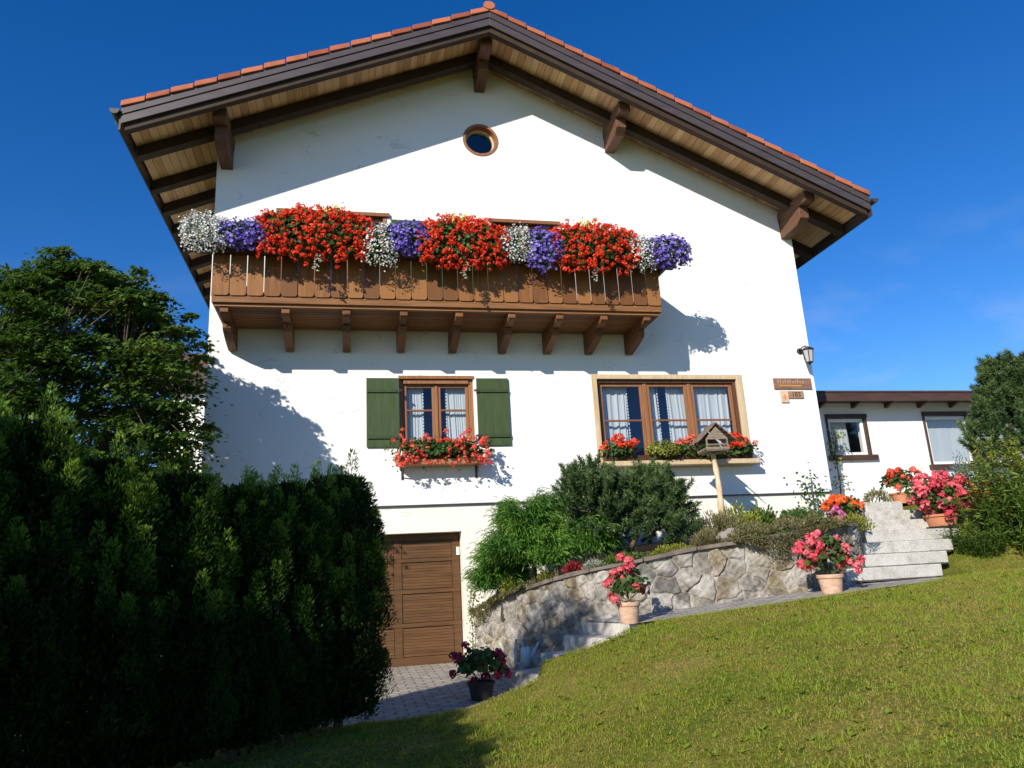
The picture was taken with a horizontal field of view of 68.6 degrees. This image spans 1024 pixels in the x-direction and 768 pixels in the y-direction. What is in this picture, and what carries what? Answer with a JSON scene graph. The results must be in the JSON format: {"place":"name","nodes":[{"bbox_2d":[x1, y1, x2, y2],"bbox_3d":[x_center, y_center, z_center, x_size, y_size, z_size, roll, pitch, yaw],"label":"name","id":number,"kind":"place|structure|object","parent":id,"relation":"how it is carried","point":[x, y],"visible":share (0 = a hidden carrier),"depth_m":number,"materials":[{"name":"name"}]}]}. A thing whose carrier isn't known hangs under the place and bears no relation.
{"place":"outdoors","nodes":[
{"label":"outdoors","id":0,"kind":"place"},
{"bbox_2d":[0,245,232,474],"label":"maple tree","id":1,"kind":"object","parent":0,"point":[42,301],"visible":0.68,"depth_m":9.59,"materials":[{"name":"green plant"}]},
{"bbox_2d":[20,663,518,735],"bbox_3d":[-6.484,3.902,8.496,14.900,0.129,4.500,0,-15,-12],"label":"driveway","id":2,"kind":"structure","parent":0,"point":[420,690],"depth_m":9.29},
{"bbox_2d":[448,641,511,700],"bbox_3d":[-0.370,3.317,8.727,0.746,0.654,0.636,0,-15,-12],"label":"potted geranium","id":3,"kind":"object","parent":2,"relation":"on","point":[480,661],"visible":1,"depth_m":8.62,"materials":[{"name":"plant"}]},
{"bbox_2d":[0,0,1023,466],"label":"sky","id":4,"kind":"structure","parent":0,"point":[918,105],"materials":[{"name":"blue"}]},
{"bbox_2d":[148,504,1023,767],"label":"lawn","id":5,"kind":"structure","parent":0,"point":[219,759],"depth_m":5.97,"materials":[{"name":"green plant"}]},
{"bbox_2d":[154,353,206,471],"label":"side building","id":6,"kind":"structure","parent":5,"relation":"on","point":[204,380],"depth_m":14.24,"materials":[{"name":"white paint"}]},
{"bbox_2d":[0,381,398,767],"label":"thuja hedge","id":7,"kind":"object","parent":5,"relation":"on","point":[188,616],"visible":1,"depth_m":5.80,"materials":[{"name":"green plant"}]},
{"bbox_2d":[109,1,878,667],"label":"alpine house","id":8,"kind":"structure","parent":5,"relation":"on","point":[507,123],"depth_m":13.39,"materials":[{"name":"white paint"}]},
{"bbox_2d":[177,209,230,254],"bbox_3d":[-4.575,-2.304,11.194,0.780,0.815,0.540,0,-15,-12],"label":"white alyssum","id":9,"kind":"object","parent":8,"relation":"attached to","point":[192,229],"visible":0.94,"depth_m":11.11,"materials":[{"name":"grey plant"}]},
{"bbox_2d":[215,216,273,251],"bbox_3d":[-4.017,-2.272,11.318,0.888,0.614,0.551,0,-15,-12],"label":"purple petunia","id":10,"kind":"object","parent":8,"relation":"on","point":[242,233],"visible":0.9,"depth_m":11.18,"materials":[{"name":"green plant"}]},
{"bbox_2d":[253,198,374,270],"bbox_3d":[-3.031,-2.285,11.531,1.842,1.282,0.600,0,-15,-12],"label":"red geranium","id":11,"kind":"object","parent":8,"relation":"attached to","point":[300,235],"visible":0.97,"depth_m":11.43,"materials":[{"name":"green plant"}]},
{"bbox_2d":[276,208,389,293],"bbox_3d":[-3.105,-2.047,13.060,1.950,2.055,0.170,0,-15,-12],"label":"balcony door","id":12,"kind":"structure","parent":8,"relation":"in","point":[383,216],"depth_m":13.35,"materials":[{"name":"brown wood"}]},
{"bbox_2d":[360,220,399,271],"bbox_3d":[-2.063,-2.190,11.700,0.640,0.932,0.529,0,-15,-12],"label":"white alyssum","id":13,"kind":"object","parent":8,"relation":"attached to","point":[380,229],"visible":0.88,"depth_m":11.62,"materials":[{"name":"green plant"}]},
{"bbox_2d":[382,219,430,257],"bbox_3d":[-1.643,-2.313,11.841,0.797,0.696,0.552,0,-15,-12],"label":"purple petunia","id":14,"kind":"object","parent":8,"relation":"on","point":[402,233],"visible":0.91,"depth_m":11.72,"materials":[{"name":"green plant"}]},
{"bbox_2d":[359,533,462,667],"bbox_3d":[-2.186,3.471,12.014,2.760,2.046,0.085,0,-15,-12],"label":"garage door","id":15,"kind":"structure","parent":8,"relation":"in","point":[425,589],"depth_m":12.17,"materials":[{"name":"brown wood"}]},
{"bbox_2d":[398,376,474,446],"bbox_3d":[-1.290,0.495,12.833,1.294,1.255,0.259,0,-15,-12],"label":"window","id":16,"kind":"structure","parent":8,"relation":"in","point":[459,410],"depth_m":12.89,"materials":[{"name":"brown wood"}]},
{"bbox_2d":[395,457,482,479],"bbox_3d":[-1.198,1.354,12.326,1.420,0.370,0.328,0,-15,-12],"label":"window box","id":17,"kind":"object","parent":8,"relation":"attached to","point":[446,462],"visible":0.79,"depth_m":12.26,"materials":[{"name":"brown wood"}]},
{"bbox_2d":[384,427,494,470],"bbox_3d":[-1.182,1.076,12.303,1.838,0.778,0.579,0,-15,-12],"label":"geranium","id":18,"kind":"object","parent":17,"relation":"in","point":[444,448],"visible":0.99,"depth_m":12.18,"materials":[{"name":"red plant"}]},
{"bbox_2d":[413,211,511,278],"bbox_3d":[-0.780,-2.224,11.987,1.620,1.261,0.542,0,-15,-12],"label":"red geranium","id":19,"kind":"object","parent":8,"relation":"attached to","point":[477,243],"visible":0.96,"depth_m":11.90,"materials":[{"name":"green plant"}]},
{"bbox_2d":[466,581,479,648],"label":"ivy","id":20,"kind":"object","parent":8,"relation":"attached to","point":[471,614],"visible":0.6,"depth_m":11.95,"materials":[{"name":"green plant"}]},
{"bbox_2d":[463,124,497,155],"bbox_3d":[-0.620,-4.611,14.357,0.680,0.680,0.215,0,-15,-12],"label":"round window","id":21,"kind":"structure","parent":8,"relation":"in","point":[485,130],"depth_m":14.35,"materials":[{"name":"brown wood"}]},
{"bbox_2d":[499,221,537,262],"bbox_3d":[0.082,-2.282,12.199,0.657,0.730,0.502,0,-15,-12],"label":"white alyssum","id":22,"kind":"object","parent":8,"relation":"attached to","point":[517,237],"visible":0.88,"depth_m":12.11,"materials":[{"name":"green plant"}]},
{"bbox_2d":[489,218,562,298],"bbox_3d":[0.282,-2.043,13.788,1.360,2.055,0.170,0,-15,-12],"label":"balcony door","id":23,"kind":"structure","parent":8,"relation":"in","point":[533,223],"depth_m":13.99,"materials":[{"name":"brown wood"}]},
{"bbox_2d":[522,225,564,274],"bbox_3d":[0.532,-2.207,12.268,0.703,0.896,0.519,0,-15,-12],"label":"purple petunia","id":24,"kind":"object","parent":8,"relation":"on","point":[542,243],"visible":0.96,"depth_m":12.16,"materials":[{"name":"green plant"}]},
{"bbox_2d":[547,216,641,280],"bbox_3d":[1.385,-2.248,12.456,1.603,1.252,0.587,0,-15,-12],"label":"red geranium","id":25,"kind":"object","parent":8,"relation":"attached to","point":[584,244],"visible":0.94,"depth_m":12.36,"materials":[{"name":"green plant"}]},
{"bbox_2d":[626,233,659,272],"bbox_3d":[2.173,-2.232,12.644,0.679,0.797,0.514,0,-15,-12],"label":"white alyssum","id":26,"kind":"object","parent":8,"relation":"attached to","point":[643,246],"visible":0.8,"depth_m":12.53,"materials":[{"name":"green plant"}]},
{"bbox_2d":[644,232,692,270],"bbox_3d":[2.642,-2.252,12.752,0.871,0.696,0.519,0,-15,-12],"label":"purple petunia","id":27,"kind":"object","parent":8,"relation":"on","point":[666,247],"visible":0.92,"depth_m":12.63,"materials":[{"name":"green plant"}]},
{"bbox_2d":[591,374,759,467],"bbox_3d":[2.901,0.652,13.584,2.954,1.704,0.554,0,-15,-12],"label":"window","id":28,"kind":"structure","parent":8,"relation":"in","point":[694,402],"depth_m":13.78,"materials":[{"name":"brown wood"}]},
{"bbox_2d":[603,453,752,460],"bbox_3d":[2.957,1.309,13.271,2.760,0.098,0.200,0,-15,-12],"label":"window box","id":29,"kind":"object","parent":8,"relation":"on","point":[677,457],"visible":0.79,"depth_m":13.14,"materials":[{"name":"brown wood"}]},
{"bbox_2d":[598,433,639,458],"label":"geranium","id":30,"kind":"object","parent":29,"relation":"in","point":[622,448],"visible":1,"depth_m":12.90,"materials":[{"name":"red plant"}]},
{"bbox_2d":[642,438,684,457],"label":"creeping plant","id":31,"kind":"object","parent":29,"relation":"in","point":[662,448],"visible":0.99,"depth_m":13.01,"materials":[{"name":"yellow plant"}]},
{"bbox_2d":[670,434,710,455],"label":"geranium","id":32,"kind":"object","parent":29,"relation":"in","point":[686,446],"visible":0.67,"depth_m":13.17,"materials":[{"name":"red plant"}]},
{"bbox_2d":[696,444,729,459],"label":"creeping plant","id":33,"kind":"object","parent":29,"relation":"in","point":[717,457],"visible":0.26,"depth_m":13.22,"materials":[{"name":"green plant"}]},
{"bbox_2d":[720,432,758,455],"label":"geranium","id":34,"kind":"object","parent":29,"relation":"in","point":[743,444],"visible":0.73,"depth_m":13.36,"materials":[{"name":"red plant"}]},
{"bbox_2d":[780,391,803,402],"bbox_3d":[5.298,0.239,14.184,0.480,0.222,0.032,0,-15,-12],"label":"number board","id":35,"kind":"object","parent":8,"relation":"attached to","point":[785,396],"visible":1,"depth_m":14.17,"materials":[{"name":"brown wood"}]},
{"bbox_2d":[773,378,811,388],"bbox_3d":[5.329,-0.007,14.256,0.790,0.210,0.035,0,-15,-12],"label":"name board","id":36,"kind":"object","parent":8,"relation":"attached to","point":[791,383],"visible":1,"depth_m":14.24,"materials":[{"name":"brown wood"}]},
{"bbox_2d":[797,345,813,364],"bbox_3d":[5.607,-0.534,14.298,0.250,0.410,0.346,0,-15,-12],"label":"wall lantern","id":37,"kind":"object","parent":8,"relation":"attached to","point":[806,352],"depth_m":14.18,"materials":[{"name":"metal"}]},
{"bbox_2d":[511,621,659,690],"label":"steps","id":38,"kind":"structure","parent":5,"relation":"on","point":[594,631],"depth_m":9.25,"materials":[{"name":"stone"}]},
{"bbox_2d":[514,639,539,665],"bbox_3d":[0.198,3.472,9.737,0.394,0.339,0.139,2,-16,-19],"label":"watering can","id":39,"kind":"object","parent":38,"relation":"on","point":[527,656],"visible":1,"depth_m":9.67,"materials":[{"name":"blue plastic"}]},
{"bbox_2d":[475,510,867,669],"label":"stone retaining wall","id":40,"kind":"structure","parent":5,"relation":"on","point":[549,614],"depth_m":10.13,"materials":[{"name":"grey stone"}]},
{"bbox_2d":[468,578,537,624],"bbox_3d":[-0.076,3.315,11.432,0.634,0.694,1.506,7,-18,-34],"label":"creeping mat","id":41,"kind":"object","parent":40,"relation":"on","point":[477,611],"visible":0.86,"depth_m":11.33,"materials":[{"name":"green plant"}]},
{"bbox_2d":[538,512,860,581],"bbox_3d":[2.901,2.692,11.459,6.506,1.330,3.016,0,-15,-12],"label":"garden bed","id":42,"kind":"object","parent":40,"relation":"on","point":[644,548],"visible":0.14,"depth_m":12.09,"materials":[{"name":"soil"}]},
{"bbox_2d":[460,541,539,619],"bbox_3d":[-0.145,2.928,11.479,1.333,1.314,1.134,0,-15,-12],"label":"thread cypress","id":43,"kind":"object","parent":42,"relation":"on","point":[489,577],"visible":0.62,"depth_m":11.22,"materials":[{"name":"green plant"}]},
{"bbox_2d":[501,574,517,592],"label":"yellow plant","id":44,"kind":"object","parent":42,"relation":"on","point":[506,585],"visible":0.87,"depth_m":11.13,"materials":[{"name":"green plant"}]},
{"bbox_2d":[465,485,583,583],"bbox_3d":[0.289,2.308,11.076,1.682,1.680,1.777,-11,-17,29],"label":"thread cypress","id":45,"kind":"object","parent":42,"relation":"on","point":[527,527],"visible":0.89,"depth_m":10.84,"materials":[{"name":"green plant"}]},
{"bbox_2d":[537,569,553,581],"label":"yellow plant","id":46,"kind":"object","parent":42,"relation":"on","point":[540,578],"visible":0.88,"depth_m":10.70,"materials":[{"name":"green plant"}]},
{"bbox_2d":[530,529,581,576],"bbox_3d":[0.608,2.523,10.765,0.765,0.856,0.779,0,-15,-12],"label":"thread cypress","id":47,"kind":"object","parent":42,"relation":"on","point":[563,555],"visible":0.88,"depth_m":10.66,"materials":[{"name":"green plant"}]},
{"bbox_2d":[561,560,583,572],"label":"red plant","id":48,"kind":"object","parent":42,"relation":"on","point":[571,566],"visible":0.86,"depth_m":10.47,"materials":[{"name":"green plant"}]},
{"bbox_2d":[581,558,604,569],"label":"grey plant","id":49,"kind":"object","parent":42,"relation":"on","point":[590,564],"visible":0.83,"depth_m":10.34,"materials":[{"name":"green plant"}]},
{"bbox_2d":[560,513,632,567],"bbox_3d":[1.155,2.328,10.931,1.052,0.939,0.906,6,-17,-30],"label":"thread cypress","id":50,"kind":"object","parent":42,"relation":"on","point":[586,542],"visible":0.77,"depth_m":10.74,"materials":[{"name":"green plant"}]},
{"bbox_2d":[541,451,703,554],"bbox_3d":[1.658,1.840,11.373,2.481,1.737,1.839,0,-15,-12],"label":"mountain pine","id":51,"kind":"object","parent":42,"relation":"on","point":[625,496],"visible":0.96,"depth_m":11.04,"materials":[{"name":"green plant"}]},
{"bbox_2d":[596,549,650,564],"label":"perennial","id":52,"kind":"object","parent":42,"relation":"on","point":[613,560],"visible":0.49,"depth_m":10.29,"materials":[{"name":"green plant"}]},
{"bbox_2d":[646,541,694,555],"bbox_3d":[2.282,2.278,10.414,0.842,0.195,0.488,0,-15,-12],"label":"stonecrop","id":53,"kind":"object","parent":42,"relation":"on","point":[664,549],"visible":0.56,"depth_m":10.36,"materials":[{"name":"green plant"}]},
{"bbox_2d":[661,503,702,540],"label":"leafy perennial","id":54,"kind":"object","parent":42,"relation":"on","point":[688,521],"visible":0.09,"depth_m":12.26,"materials":[{"name":"green plant"}]},
{"bbox_2d":[690,525,723,546],"bbox_3d":[2.793,2.156,10.710,0.562,0.317,0.599,-11,-17,28],"label":"stonecrop","id":55,"kind":"object","parent":42,"relation":"on","point":[709,534],"visible":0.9,"depth_m":10.61,"materials":[{"name":"green plant"}]},
{"bbox_2d":[689,422,736,529],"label":"bird house","id":56,"kind":"structure","parent":42,"relation":"on","point":[715,430],"depth_m":12.25,"materials":[{"name":"brown wood"}]},
{"bbox_2d":[686,506,751,540],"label":"perennial","id":57,"kind":"object","parent":42,"relation":"on","point":[721,520],"visible":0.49,"depth_m":11.50,"materials":[{"name":"green plant"}]},
{"bbox_2d":[716,528,740,541],"bbox_3d":[3.101,2.199,10.702,0.302,0.290,0.427,-16,-19,39],"label":"rock","id":58,"kind":"object","parent":42,"relation":"on","point":[723,534],"visible":0.39,"depth_m":10.60,"materials":[{"name":"white stone"}]},
{"bbox_2d":[710,500,762,537],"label":"leafy perennial","id":59,"kind":"object","parent":42,"relation":"on","point":[741,516],"visible":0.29,"depth_m":12.02,"materials":[{"name":"green plant"}]},
{"bbox_2d":[740,503,788,534],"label":"leafy perennial","id":60,"kind":"object","parent":42,"relation":"on","point":[768,516],"visible":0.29,"depth_m":12.53,"materials":[{"name":"green plant"}]},
{"bbox_2d":[779,506,824,529],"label":"leafy perennial","id":61,"kind":"object","parent":42,"relation":"on","point":[798,512],"visible":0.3,"depth_m":12.66,"materials":[{"name":"green plant"}]},
{"bbox_2d":[783,462,841,519],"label":"climbing rose","id":62,"kind":"object","parent":42,"relation":"on","point":[813,500],"visible":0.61,"depth_m":13.40,"materials":[{"name":"green plant"}]},
{"bbox_2d":[820,493,864,514],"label":"potted geranium","id":63,"kind":"object","parent":42,"relation":"on","point":[843,500],"visible":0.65,"depth_m":11.07,"materials":[{"name":"plant"}]},
{"bbox_2d":[827,505,857,526],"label":"potted geranium","id":64,"kind":"object","parent":42,"relation":"on","point":[835,510],"visible":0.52,"depth_m":10.89,"materials":[{"name":"plant"}]},
{"bbox_2d":[833,511,877,530],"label":"leafy perennial","id":65,"kind":"object","parent":42,"relation":"on","point":[853,518],"visible":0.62,"depth_m":10.74,"materials":[{"name":"green plant"}]},
{"bbox_2d":[726,508,851,561],"bbox_3d":[3.780,2.141,10.557,1.741,0.706,1.042,-2,-15,-5],"label":"creeping mat","id":66,"kind":"object","parent":40,"relation":"on","point":[783,523],"visible":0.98,"depth_m":10.30,"materials":[{"name":"green plant"}]},
{"bbox_2d":[846,501,960,588],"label":"steps","id":67,"kind":"structure","parent":5,"relation":"on","point":[901,544],"depth_m":11.26,"materials":[{"name":"stone"}]},
{"bbox_2d":[879,466,921,502],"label":"potted geranium","id":68,"kind":"object","parent":67,"relation":"on","point":[889,480],"visible":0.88,"depth_m":13.66,"materials":[{"name":"red plant"}]},
{"bbox_2d":[901,470,976,528],"bbox_3d":[6.918,1.870,12.151,1.087,0.920,0.958,-5,-15,6],"label":"potted geranium","id":69,"kind":"object","parent":67,"relation":"on","point":[925,490],"visible":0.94,"depth_m":11.95,"materials":[{"name":"pink plant"}]},
{"bbox_2d":[816,391,1023,501],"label":"annex building","id":70,"kind":"structure","parent":5,"relation":"on","point":[883,431],"depth_m":16.72,"materials":[{"name":"white paint"}]},
{"bbox_2d":[827,425,852,496],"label":"wall creeper","id":71,"kind":"object","parent":70,"relation":"attached to","point":[836,446],"depth_m":16.13,"materials":[{"name":"green plant"}]},
{"bbox_2d":[824,414,878,460],"bbox_3d":[7.410,1.187,16.583,1.180,1.030,0.303,0,-15,-12],"label":"window","id":72,"kind":"structure","parent":70,"relation":"in","point":[838,420],"depth_m":16.61,"materials":[{"name":"red wood"}]},
{"bbox_2d":[921,411,1023,469],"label":"window","id":73,"kind":"structure","parent":70,"relation":"in","point":[942,434],"depth_m":17.21,"materials":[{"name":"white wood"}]},
{"bbox_2d":[937,522,1017,558],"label":"hedge plant","id":74,"kind":"object","parent":5,"relation":"on","point":[975,541],"visible":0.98,"depth_m":11.23,"materials":[{"name":"green plant"}]},
{"bbox_2d":[947,475,1017,542],"bbox_3d":[7.394,1.974,11.618,1.034,1.151,0.944,0,-15,-12],"label":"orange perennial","id":75,"kind":"object","parent":5,"relation":"on","point":[975,507],"visible":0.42,"depth_m":11.63,"materials":[{"name":"green plant"}]},
{"bbox_2d":[956,348,1023,464],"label":"round pine","id":76,"kind":"object","parent":5,"relation":"on","point":[1000,381],"visible":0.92,"depth_m":13.90,"materials":[{"name":"green plant"}]},
{"bbox_2d":[957,434,1023,540],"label":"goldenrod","id":77,"kind":"object","parent":5,"relation":"on","point":[1005,461],"visible":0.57,"depth_m":11.85,"materials":[{"name":"green plant"}]},
{"bbox_2d":[960,449,1023,559],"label":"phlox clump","id":78,"kind":"object","parent":5,"relation":"on","point":[1018,510],"visible":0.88,"depth_m":11.30,"materials":[{"name":"green plant"}]},
{"bbox_2d":[584,577,944,623],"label":"path","id":79,"kind":"structure","parent":0,"point":[648,617],"depth_m":9.58,"materials":[{"name":"grey concrete"}]},
{"bbox_2d":[602,552,652,623],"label":"potted geranium","id":80,"kind":"object","parent":79,"relation":"on","point":[628,582],"visible":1,"depth_m":8.85,"materials":[{"name":"plant"}]},
{"bbox_2d":[791,529,865,593],"bbox_3d":[3.982,2.260,9.540,0.925,0.822,0.608,0,-15,-12],"label":"potted geranium","id":81,"kind":"object","parent":79,"relation":"on","point":[816,548],"visible":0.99,"depth_m":9.42,"materials":[{"name":"plant"}]},
{"bbox_2d":[862,487,893,502],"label":"shrub","id":82,"kind":"object","parent":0,"point":[873,493],"visible":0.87,"depth_m":13.68,"materials":[{"name":"green plant"}]},
{"bbox_2d":[946,450,994,505],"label":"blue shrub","id":83,"kind":"object","parent":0,"point":[955,470],"visible":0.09,"depth_m":13.13,"materials":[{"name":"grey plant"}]}
]}

